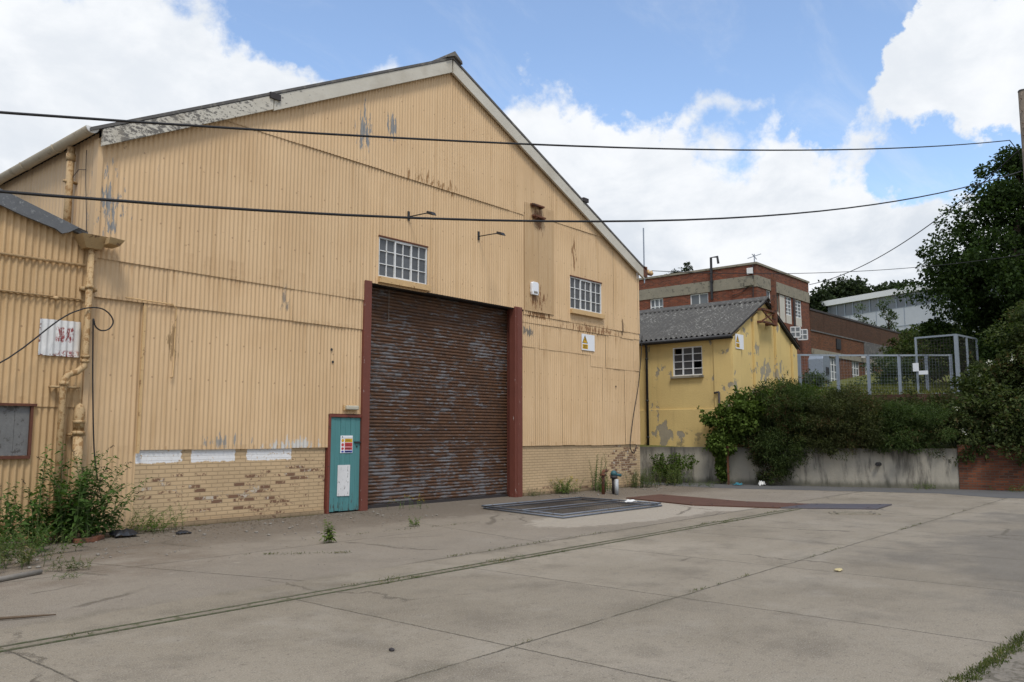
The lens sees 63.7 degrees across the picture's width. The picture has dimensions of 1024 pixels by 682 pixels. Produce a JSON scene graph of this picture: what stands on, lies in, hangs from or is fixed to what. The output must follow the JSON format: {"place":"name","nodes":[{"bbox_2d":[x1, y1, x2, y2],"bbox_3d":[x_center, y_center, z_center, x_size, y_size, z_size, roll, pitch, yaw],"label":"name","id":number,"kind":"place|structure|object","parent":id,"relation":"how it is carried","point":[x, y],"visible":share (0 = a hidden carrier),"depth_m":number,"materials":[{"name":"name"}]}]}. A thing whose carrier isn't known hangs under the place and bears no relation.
{"place":"outdoors","nodes":[
{"label":"outdoors","id":0,"kind":"place"},
{"bbox_2d":[0,484,1023,681],"bbox_3d":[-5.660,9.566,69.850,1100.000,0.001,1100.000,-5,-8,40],"label":"ground","id":1,"kind":"structure","parent":0,"point":[936,594],"depth_m":8.35,"materials":[{"name":"concrete"}]},
{"bbox_2d":[0,569,42,581],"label":"pipe length","id":2,"kind":"object","parent":1,"relation":"on","point":[21,575],"visible":1,"depth_m":9.35,"materials":[{"name":"grey metal"}]},
{"bbox_2d":[0,614,55,619],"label":"stick","id":3,"kind":"object","parent":1,"relation":"on","point":[16,617],"visible":1,"depth_m":7.28,"materials":[{"name":"brown wood"}]},
{"bbox_2d":[0,482,56,548],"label":"buddleia bush","id":4,"kind":"object","parent":1,"relation":"on","point":[9,522],"visible":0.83,"depth_m":11.95,"materials":[{"name":"green plant"}]},
{"bbox_2d":[0,527,74,569],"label":"weed clump","id":5,"kind":"object","parent":1,"relation":"on","point":[22,551],"visible":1,"depth_m":10.29,"materials":[{"name":"green plant"}]},
{"bbox_2d":[0,518,93,556],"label":"weed clump","id":6,"kind":"object","parent":1,"relation":"on","point":[33,540],"visible":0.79,"depth_m":11.37,"materials":[{"name":"green plant"}]},
{"bbox_2d":[0,188,124,540],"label":"lean to","id":7,"kind":"object","parent":1,"relation":"on","point":[47,265],"visible":0.87,"depth_m":13.00,"materials":[{"name":"beige paint"}]},
{"bbox_2d":[0,403,36,458],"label":"boarded window","id":8,"kind":"structure","parent":7,"relation":"in","point":[16,419],"depth_m":12.70,"materials":[{"name":"wood"}]},
{"bbox_2d":[0,307,113,478],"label":"cable","id":9,"kind":"object","parent":7,"relation":"attached to","point":[93,323],"visible":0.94,"depth_m":13.37,"materials":[{"name":"rubber"}]},
{"bbox_2d":[38,318,80,356],"bbox_3d":[-7.261,-0.046,13.239,0.029,0.580,0.630,-5,-8,40],"label":"faded sign","id":10,"kind":"object","parent":7,"relation":"attached to","point":[60,338],"visible":0.99,"depth_m":13.24,"materials":[{"name":"paint"}]},
{"bbox_2d":[52,571,82,579],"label":"weed clump","id":11,"kind":"object","parent":1,"relation":"on","point":[72,574],"visible":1,"depth_m":9.33,"materials":[{"name":"green plant"}]},
{"bbox_2d":[45,556,98,571],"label":"weed clump","id":12,"kind":"object","parent":1,"relation":"on","point":[73,567],"visible":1,"depth_m":9.88,"materials":[{"name":"green plant"}]},
{"bbox_2d":[18,442,133,544],"bbox_3d":[-6.636,2.306,12.646,1.655,1.517,1.177,4,-8,-33],"label":"buddleia bush","id":13,"kind":"object","parent":1,"relation":"on","point":[78,506],"visible":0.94,"depth_m":12.47,"materials":[{"name":"green plant"}]},
{"bbox_2d":[72,537,81,543],"bbox_3d":[-6.551,3.006,12.409,0.100,0.068,0.216,5,-8,-40],"label":"loose brick","id":14,"kind":"object","parent":1,"relation":"on","point":[75,539],"visible":0.79,"depth_m":12.34,"materials":[{"name":"orange brick"}]},
{"bbox_2d":[82,537,96,542],"bbox_3d":[-6.415,3.015,12.490,0.100,0.068,0.216,-5,-8,40],"label":"loose brick","id":15,"kind":"object","parent":1,"relation":"on","point":[90,539],"visible":0.94,"depth_m":12.46,"materials":[{"name":"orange brick"}]},
{"bbox_2d":[92,535,104,540],"bbox_3d":[-6.400,3.043,12.738,0.100,0.068,0.216,0,-6,0],"label":"loose brick","id":16,"kind":"object","parent":1,"relation":"on","point":[100,537],"visible":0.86,"depth_m":12.72,"materials":[{"name":"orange brick"}]},
{"bbox_2d":[74,467,151,536],"bbox_3d":[-6.377,2.571,13.217,0.637,1.120,1.248,-5,-8,40],"label":"buddleia bush","id":17,"kind":"object","parent":1,"relation":"on","point":[106,523],"visible":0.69,"depth_m":13.12,"materials":[{"name":"green plant"}]},
{"bbox_2d":[109,528,140,536],"bbox_3d":[-6.181,3.054,13.147,0.334,0.122,0.404,-5,-8,40],"label":"plastic bag","id":18,"kind":"object","parent":1,"relation":"on","point":[125,532],"visible":1,"depth_m":13.09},
{"bbox_2d":[106,502,189,533],"bbox_3d":[-6.061,2.941,13.732,1.457,0.501,0.745,4,-8,-31],"label":"weed clump","id":19,"kind":"object","parent":1,"relation":"on","point":[154,525],"visible":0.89,"depth_m":13.79,"materials":[{"name":"green plant"}]},
{"bbox_2d":[175,530,191,533],"bbox_3d":[-5.398,3.133,13.523,0.180,0.054,0.250,-5,-8,40],"label":"plastic scrap","id":20,"kind":"object","parent":1,"relation":"on","point":[181,531],"visible":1,"depth_m":13.48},
{"bbox_2d":[0,51,645,535],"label":"warehouse","id":21,"kind":"structure","parent":1,"relation":"on","point":[242,359],"depth_m":17.69,"materials":[{"name":"beige paint"}]},
{"bbox_2d":[329,417,360,511],"bbox_3d":[-3.535,2.598,17.421,0.095,1.950,0.815,-5,-8,40],"label":"door","id":22,"kind":"structure","parent":21,"relation":"in","point":[340,426],"depth_m":17.40,"materials":[{"name":"teal paint"}]},
{"bbox_2d":[337,465,349,495],"bbox_3d":[-3.542,2.935,17.330,0.009,0.650,0.325,-5,-8,40],"label":"notice plate","id":23,"kind":"object","parent":22,"relation":"attached to","point":[343,480],"visible":1,"depth_m":17.32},
{"bbox_2d":[340,436,352,452],"bbox_3d":[-3.505,2.187,17.459,0.011,0.365,0.320,-5,-8,40],"label":"notice sign","id":24,"kind":"object","parent":22,"relation":"attached to","point":[346,444],"visible":1,"depth_m":17.45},
{"bbox_2d":[343,405,358,410],"bbox_3d":[-3.419,1.423,17.571,0.110,0.120,0.360,-5,-8,40],"label":"bulkhead light","id":25,"kind":"object","parent":21,"relation":"attached to","point":[351,407],"visible":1,"depth_m":17.52,"materials":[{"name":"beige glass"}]},
{"bbox_2d":[378,235,430,291],"bbox_3d":[-2.486,-1.782,19.059,0.161,1.085,1.570,-5,-8,40],"label":"window","id":26,"kind":"structure","parent":21,"relation":"in","point":[401,264],"depth_m":19.05,"materials":[{"name":"white glass"}]},
{"bbox_2d":[407,211,435,220],"bbox_3d":[-2.087,-2.942,19.008,0.856,0.243,0.147,-5,-8,40],"label":"wall lamp","id":27,"kind":"object","parent":21,"relation":"attached to","point":[427,212],"visible":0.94,"depth_m":18.97,"materials":[{"name":"black metal"}]},
{"bbox_2d":[478,231,505,239],"bbox_3d":[-0.525,-2.715,20.829,0.856,0.243,0.147,-5,-8,40],"label":"wall lamp","id":28,"kind":"object","parent":21,"relation":"attached to","point":[498,233],"visible":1,"depth_m":20.80,"materials":[{"name":"black metal"}]},
{"bbox_2d":[0,171,1021,221],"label":"cable","id":29,"kind":"object","parent":21,"relation":"attached to","point":[200,206],"visible":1,"depth_m":14.03,"materials":[{"name":"rubber"}]},
{"bbox_2d":[0,111,1021,162],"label":"cable","id":30,"kind":"object","parent":21,"relation":"attached to","point":[163,123],"visible":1,"depth_m":14.40,"materials":[{"name":"rubber"}]},
{"bbox_2d":[530,282,538,295],"bbox_3d":[0.620,-1.438,22.604,0.093,0.360,0.280,-5,-8,40],"label":"alarm box","id":31,"kind":"object","parent":21,"relation":"attached to","point":[534,288],"visible":1,"depth_m":22.54,"materials":[{"name":"white plastic"}]},
{"bbox_2d":[570,275,604,318],"bbox_3d":[2.233,-1.296,24.583,0.161,1.125,1.690,-5,-8,40],"label":"window","id":32,"kind":"structure","parent":21,"relation":"in","point":[585,295],"depth_m":24.57,"materials":[{"name":"white glass"}]},
{"bbox_2d":[581,334,594,350],"bbox_3d":[2.266,0.046,24.501,0.013,0.480,0.660,-5,-8,40],"label":"warning sign","id":33,"kind":"object","parent":21,"relation":"attached to","point":[588,342],"visible":1,"depth_m":24.50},
{"bbox_2d":[630,340,641,453],"bbox_3d":[3.951,1.662,26.118,0.097,3.768,0.817,-5,-8,40],"label":"cable","id":34,"kind":"object","parent":21,"relation":"hanging from","point":[635,401],"visible":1,"depth_m":26.08,"materials":[{"name":"rubber"}]},
{"bbox_2d":[643,228,652,282],"bbox_3d":[4.481,-2.798,27.242,0.140,1.850,0.590,-5,-8,40],"label":"aerial mast","id":35,"kind":"object","parent":21,"relation":"attached to","point":[647,273],"visible":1,"depth_m":27.10,"materials":[{"name":"grey metal"}]},
{"bbox_2d":[319,519,336,542],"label":"upright weed","id":36,"kind":"object","parent":1,"relation":"on","point":[329,536],"visible":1,"depth_m":12.38,"materials":[{"name":"green plant"}]},
{"bbox_2d":[0,485,704,599],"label":"grit","id":37,"kind":"object","parent":1,"relation":"on","point":[39,566],"visible":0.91,"depth_m":13.46,"materials":[{"name":"gravel"}]},
{"bbox_2d":[42,484,673,565],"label":"leaf litter","id":38,"kind":"object","parent":1,"relation":"on","point":[265,526],"visible":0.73,"depth_m":14.71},
{"bbox_2d":[0,508,802,651],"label":"drain channel","id":39,"kind":"object","parent":1,"relation":"on","point":[31,643],"visible":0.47,"depth_m":8.27,"materials":[{"name":"metal"}]},
{"bbox_2d":[387,492,428,508],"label":"weed clump","id":40,"kind":"object","parent":1,"relation":"on","point":[409,502],"visible":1,"depth_m":18.10,"materials":[{"name":"green plant"}]},
{"bbox_2d":[408,516,420,526],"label":"weed clump","id":41,"kind":"object","parent":1,"relation":"on","point":[411,522],"visible":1,"depth_m":14.61,"materials":[{"name":"green plant"}]},
{"bbox_2d":[549,475,585,494],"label":"weed clump","id":42,"kind":"object","parent":1,"relation":"on","point":[562,487],"visible":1,"depth_m":22.74,"materials":[{"name":"green plant"}]},
{"bbox_2d":[483,499,661,518],"bbox_3d":[1.305,3.680,18.257,2.666,0.036,3.986,-5,-8,40],"label":"fence panel","id":43,"kind":"object","parent":1,"relation":"on","point":[586,514],"visible":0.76,"depth_m":17.84,"materials":[{"name":"metal"}]},
{"bbox_2d":[481,497,660,515],"bbox_3d":[1.288,3.658,18.395,2.666,0.036,3.914,-5,-8,40],"label":"fence panel","id":44,"kind":"object","parent":43,"relation":"on","point":[561,505],"visible":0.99,"depth_m":18.23,"materials":[{"name":"metal"}]},
{"bbox_2d":[589,453,609,490],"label":"weed clump","id":45,"kind":"object","parent":1,"relation":"on","point":[596,474],"visible":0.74,"depth_m":24.00,"materials":[{"name":"green plant"}]},
{"bbox_2d":[595,478,611,492],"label":"weed clump","id":46,"kind":"object","parent":1,"relation":"on","point":[600,488],"visible":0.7,"depth_m":23.38,"materials":[{"name":"green plant"}]},
{"bbox_2d":[600,469,621,494],"bbox_3d":[2.785,3.851,22.577,0.514,0.684,0.555,-5,-8,40],"label":"standpipe","id":47,"kind":"object","parent":1,"relation":"on","point":[615,481],"visible":1,"depth_m":22.54,"materials":[{"name":"metal"}]},
{"bbox_2d":[623,467,661,487],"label":"weed clump","id":48,"kind":"object","parent":1,"relation":"on","point":[642,478],"visible":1,"depth_m":25.42,"materials":[{"name":"green plant"}]},
{"bbox_2d":[649,452,698,483],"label":"shrub","id":49,"kind":"object","parent":1,"relation":"on","point":[662,459],"visible":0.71,"depth_m":27.74,"materials":[{"name":"green plant"}]},
{"bbox_2d":[626,494,744,505],"bbox_3d":[4.084,3.950,20.486,1.736,0.056,2.897,4,-8,-34],"label":"cover plate","id":50,"kind":"object","parent":1,"relation":"on","point":[681,500],"visible":0.83,"depth_m":20.33,"materials":[{"name":"metal"}]},
{"bbox_2d":[694,501,804,508],"bbox_3d":[5.550,3.787,19.053,2.390,0.056,1.416,-3,-7,23],"label":"cover plate","id":51,"kind":"object","parent":1,"relation":"on","point":[751,504],"visible":0.88,"depth_m":18.87,"materials":[{"name":"metal"}]},
{"bbox_2d":[640,447,959,488],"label":"retaining wall","id":52,"kind":"structure","parent":1,"relation":"on","point":[895,469],"depth_m":25.71,"materials":[{"name":"concrete"}]},
{"bbox_2d":[709,447,729,483],"bbox_3d":[6.920,3.956,27.301,0.551,1.611,0.877,2,-7,-19],"label":"ivy strand","id":53,"kind":"object","parent":52,"relation":"attached to","point":[720,465],"visible":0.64,"depth_m":27.16,"materials":[{"name":"green plant"}]},
{"bbox_2d":[781,504,891,509],"bbox_3d":[7.342,3.726,18.518,2.786,0.056,1.178,0,-6,3],"label":"cover plate","id":54,"kind":"object","parent":1,"relation":"on","point":[847,506],"visible":0.88,"depth_m":18.35,"materials":[{"name":"grey metal"}]},
{"bbox_2d":[829,512,880,514],"bbox_3d":[7.081,3.573,17.087,1.068,0.038,0.510,0,-6,4],"label":"cover plate","id":55,"kind":"object","parent":1,"relation":"on","point":[872,513],"visible":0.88,"depth_m":16.91,"materials":[{"name":"metal"}]},
{"bbox_2d":[913,481,936,488],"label":"weed clump","id":56,"kind":"object","parent":1,"relation":"on","point":[931,487],"visible":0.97,"depth_m":24.57,"materials":[{"name":"green plant"}]},
{"bbox_2d":[957,445,1023,490],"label":"brick retaining wall","id":57,"kind":"structure","parent":1,"relation":"on","point":[999,472],"depth_m":24.18,"materials":[{"name":"brick"}]},
{"bbox_2d":[0,0,1023,295],"label":"sky","id":58,"kind":"structure","parent":0,"point":[694,74],"materials":[{"name":"blue"}]},
{"bbox_2d":[68,486,1023,681],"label":"joint grass","id":59,"kind":"structure","parent":0,"point":[991,660],"depth_m":6.19,"materials":[{"name":"plant"}]},
{"bbox_2d":[640,358,1020,448],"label":"grass bank","id":60,"kind":"structure","parent":0,"point":[946,446],"depth_m":48.20,"materials":[{"name":"plant"}]},
{"bbox_2d":[681,262,692,271],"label":"conifer","id":61,"kind":"object","parent":60,"relation":"on","point":[688,267],"visible":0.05,"depth_m":86.31,"materials":[{"name":"green plant"}]},
{"bbox_2d":[639,296,800,446],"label":"yellow house","id":62,"kind":"structure","parent":60,"relation":"on","point":[692,356],"depth_m":29.18,"materials":[{"name":"paint"}]},
{"bbox_2d":[670,346,703,378],"bbox_3d":[6.120,0.743,28.793,1.260,1.095,0.190,-5,-8,40],"label":"window","id":63,"kind":"structure","parent":62,"relation":"in","point":[683,364],"depth_m":28.86,"materials":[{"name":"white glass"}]},
{"bbox_2d":[735,334,743,349],"bbox_3d":[7.761,0.022,28.096,0.013,0.500,0.620,-5,-8,40],"label":"warning sign","id":64,"kind":"object","parent":62,"relation":"attached to","point":[739,340],"visible":1,"depth_m":28.09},
{"bbox_2d":[757,274,777,325],"bbox_3d":[9.159,-1.524,29.817,0.360,1.900,1.230,-5,-8,40],"label":"hoist bracket","id":65,"kind":"object","parent":62,"relation":"attached to","point":[774,319],"visible":0.98,"depth_m":30.05,"materials":[{"name":"orange metal"}]},
{"bbox_2d":[637,254,810,381],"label":"brick factory","id":66,"kind":"structure","parent":60,"relation":"on","point":[710,284],"depth_m":48.51,"materials":[{"name":"brick"}]},
{"bbox_2d":[650,298,662,308],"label":"window","id":67,"kind":"structure","parent":66,"relation":"in","point":[655,303],"depth_m":49.77,"materials":[{"name":"white glass"}]},
{"bbox_2d":[691,293,707,304],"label":"window","id":68,"kind":"structure","parent":66,"relation":"in","point":[700,298],"depth_m":47.91,"materials":[{"name":"white glass"}]},
{"bbox_2d":[777,294,778,312],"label":"window","id":69,"kind":"structure","parent":66,"relation":"in","point":[777,294],"depth_m":47.91,"materials":[{"name":"glass"}]},
{"bbox_2d":[785,296,790,315],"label":"window","id":70,"kind":"structure","parent":66,"relation":"in","point":[788,300],"depth_m":49.10,"materials":[{"name":"white glass"}]},
{"bbox_2d":[795,299,800,318],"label":"window","id":71,"kind":"structure","parent":66,"relation":"in","point":[797,303],"depth_m":50.24,"materials":[{"name":"white glass"}]},
{"bbox_2d":[697,385,781,458],"bbox_3d":[7.526,2.685,26.990,2.734,2.482,1.953,0,-6,3],"label":"ivy bush","id":72,"kind":"object","parent":60,"relation":"on","point":[738,422],"visible":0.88,"depth_m":26.89,"materials":[{"name":"green plant"}]},
{"bbox_2d":[724,370,827,484],"bbox_3d":[8.781,2.812,27.197,3.396,3.783,3.297,-5,-8,40],"label":"gorse bush","id":73,"kind":"object","parent":60,"relation":"on","point":[786,422],"visible":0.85,"depth_m":26.33,"materials":[{"name":"green plant"}]},
{"bbox_2d":[770,379,835,396],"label":"shrub","id":74,"kind":"object","parent":60,"relation":"on","point":[815,387],"visible":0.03,"depth_m":29.09,"materials":[{"name":"green plant"}]},
{"bbox_2d":[802,369,832,388],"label":"shrub","id":75,"kind":"object","parent":60,"relation":"on","point":[821,381],"visible":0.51,"depth_m":43.39,"materials":[{"name":"green plant"}]},
{"bbox_2d":[808,356,830,387],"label":"storage tank","id":76,"kind":"object","parent":60,"relation":"on","point":[823,365],"visible":0.49,"depth_m":45.15,"materials":[{"name":"grey metal"}]},
{"bbox_2d":[809,287,835,311],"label":"broadleaf tree","id":77,"kind":"object","parent":60,"relation":"on","point":[818,297],"visible":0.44,"depth_m":101.29,"materials":[{"name":"green plant"}]},
{"bbox_2d":[817,274,875,309],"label":"broadleaf tree","id":78,"kind":"object","parent":60,"relation":"on","point":[843,288],"visible":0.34,"depth_m":122.84,"materials":[{"name":"green plant"}]},
{"bbox_2d":[791,381,908,460],"bbox_3d":[10.643,2.565,26.408,3.350,2.635,3.106,-1,-7,11],"label":"gorse bush","id":79,"kind":"object","parent":60,"relation":"on","point":[843,416],"visible":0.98,"depth_m":25.67,"materials":[{"name":"green plant"}]},
{"bbox_2d":[853,303,876,325],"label":"young tree","id":80,"kind":"object","parent":60,"relation":"on","point":[858,316],"visible":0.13,"depth_m":82.75,"materials":[{"name":"green plant"}]},
{"bbox_2d":[809,308,921,382],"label":"factory wing","id":81,"kind":"structure","parent":60,"relation":"on","point":[830,333],"depth_m":55.44,"materials":[{"name":"brick"}]},
{"bbox_2d":[829,357,839,380],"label":"window","id":82,"kind":"structure","parent":81,"relation":"in","point":[832,360],"depth_m":53.72,"materials":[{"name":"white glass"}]},
{"bbox_2d":[852,361,858,376],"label":"window","id":83,"kind":"structure","parent":81,"relation":"in","point":[855,368],"depth_m":56.55,"materials":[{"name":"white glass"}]},
{"bbox_2d":[875,295,898,330],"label":"young tree","id":84,"kind":"object","parent":60,"relation":"on","point":[889,319],"visible":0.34,"depth_m":82.62,"materials":[{"name":"green plant"}]},
{"bbox_2d":[854,347,924,386],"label":"shrub","id":85,"kind":"object","parent":60,"relation":"on","point":[889,370],"visible":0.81,"depth_m":43.51,"materials":[{"name":"green plant"}]},
{"bbox_2d":[864,279,923,292],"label":"broadleaf tree","id":86,"kind":"object","parent":60,"relation":"on","point":[883,286],"visible":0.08,"depth_m":124.52,"materials":[{"name":"green plant"}]},
{"bbox_2d":[845,387,959,416],"bbox_3d":[13.910,2.538,30.598,4.565,1.848,6.855,-5,-8,40],"label":"shrub","id":87,"kind":"object","parent":60,"relation":"on","point":[942,400],"visible":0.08,"depth_m":31.76,"materials":[{"name":"green plant"}]},
{"bbox_2d":[821,282,1003,343],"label":"white hall","id":88,"kind":"structure","parent":60,"relation":"on","point":[909,313],"depth_m":93.31,"materials":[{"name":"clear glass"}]},
{"bbox_2d":[863,387,962,461],"bbox_3d":[12.382,2.635,25.948,2.931,2.296,3.306,-1,-7,11],"label":"gorse bush","id":89,"kind":"object","parent":60,"relation":"on","point":[918,421],"visible":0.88,"depth_m":25.05,"materials":[{"name":"green plant"}]},
{"bbox_2d":[823,393,1011,402],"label":"terrace wall","id":90,"kind":"structure","parent":60,"relation":"on","point":[899,396],"depth_m":33.35,"materials":[{"name":"brick"}]},
{"bbox_2d":[797,354,953,394],"bbox_3d":[14.269,1.585,34.435,8.369,2.065,0.394,0,-6,-2],"label":"wire fence","id":91,"kind":"object","parent":90,"relation":"on","point":[837,377],"visible":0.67,"depth_m":34.52,"materials":[{"name":"metal"}]},
{"bbox_2d":[913,363,918,371],"bbox_3d":[16.914,1.099,34.519,0.230,0.350,0.030,-5,-8,40],"label":"blank sign","id":92,"kind":"object","parent":91,"relation":"attached to","point":[915,366],"visible":1,"depth_m":34.50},
{"bbox_2d":[878,323,960,374],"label":"shrub","id":93,"kind":"object","parent":60,"relation":"on","point":[893,340],"visible":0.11,"depth_m":55.04,"materials":[{"name":"green plant"}]},
{"bbox_2d":[886,321,993,383],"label":"shrub","id":94,"kind":"object","parent":60,"relation":"on","point":[933,373],"visible":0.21,"depth_m":45.08,"materials":[{"name":"green plant"}]},
{"bbox_2d":[914,334,980,393],"bbox_3d":[18.345,1.147,34.704,2.382,2.596,1.705,6,-9,-42],"label":"wire cage","id":95,"kind":"object","parent":60,"relation":"on","point":[956,351],"visible":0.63,"depth_m":34.02,"materials":[{"name":"metal"}]},
{"bbox_2d":[919,370,927,374],"bbox_3d":[17.079,1.310,34.209,0.350,0.160,0.030,-5,-8,40],"label":"blank sign","id":96,"kind":"object","parent":95,"relation":"attached to","point":[923,372],"visible":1,"depth_m":34.20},
{"bbox_2d":[893,144,1023,377],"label":"broadleaf tree","id":97,"kind":"object","parent":60,"relation":"on","point":[974,282],"visible":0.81,"depth_m":36.45,"materials":[{"name":"green plant"}]},
{"bbox_2d":[932,299,1023,466],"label":"elder bush","id":98,"kind":"object","parent":60,"relation":"on","point":[998,405],"visible":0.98,"depth_m":24.79,"materials":[{"name":"green plant"}]},
{"bbox_2d":[1018,89,1023,174],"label":"utility pole","id":99,"kind":"object","parent":60,"relation":"on","point":[1021,101],"visible":1,"depth_m":32.26,"materials":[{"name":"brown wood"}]},
{"bbox_2d":[652,254,1023,273],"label":"cable","id":100,"kind":"object","parent":99,"relation":"attached to","point":[824,272],"visible":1,"depth_m":28.79,"materials":[{"name":"rubber"}]},
{"bbox_2d":[809,150,1018,284],"bbox_3d":[19.164,-5.337,41.813,0.043,1.955,19.883,0,-6,-3],"label":"cable","id":101,"kind":"object","parent":99,"relation":"attached to","point":[930,223],"visible":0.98,"depth_m":37.79,"materials":[{"name":"rubber"}]},
{"bbox_2d":[643,482,1023,497],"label":"road","id":102,"kind":"structure","parent":0,"point":[1000,494],"depth_m":24.42,"materials":[{"name":"concrete"}]},
{"bbox_2d":[658,462,692,485],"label":"weed clump","id":103,"kind":"object","parent":102,"relation":"on","point":[669,477],"visible":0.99,"depth_m":26.71,"materials":[{"name":"green plant"}]},
{"bbox_2d":[682,480,731,487],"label":"weed clump","id":104,"kind":"object","parent":102,"relation":"on","point":[718,482],"visible":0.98,"depth_m":26.05,"materials":[{"name":"green plant"}]},
{"bbox_2d":[725,446,729,484],"bbox_3d":[7.047,4.065,26.881,0.090,1.270,0.110,-5,-8,40],"label":"marker stake","id":105,"kind":"object","parent":102,"relation":"on","point":[728,479],"visible":0.82,"depth_m":26.86,"materials":[{"name":"orange metal"}]},
{"bbox_2d":[991,484,1023,491],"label":"weed clump","id":106,"kind":"object","parent":102,"relation":"on","point":[1010,489],"visible":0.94,"depth_m":23.48,"materials":[{"name":"green plant"}]},
{"bbox_2d":[815,381,989,394],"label":"lawn grass","id":107,"kind":"structure","parent":0,"point":[894,387],"depth_m":36.55,"materials":[{"name":"plant"}]},
{"bbox_2d":[966,641,1023,681],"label":"path","id":108,"kind":"structure","parent":0,"point":[1012,670],"depth_m":5.66,"materials":[{"name":"concrete"}]}
]}

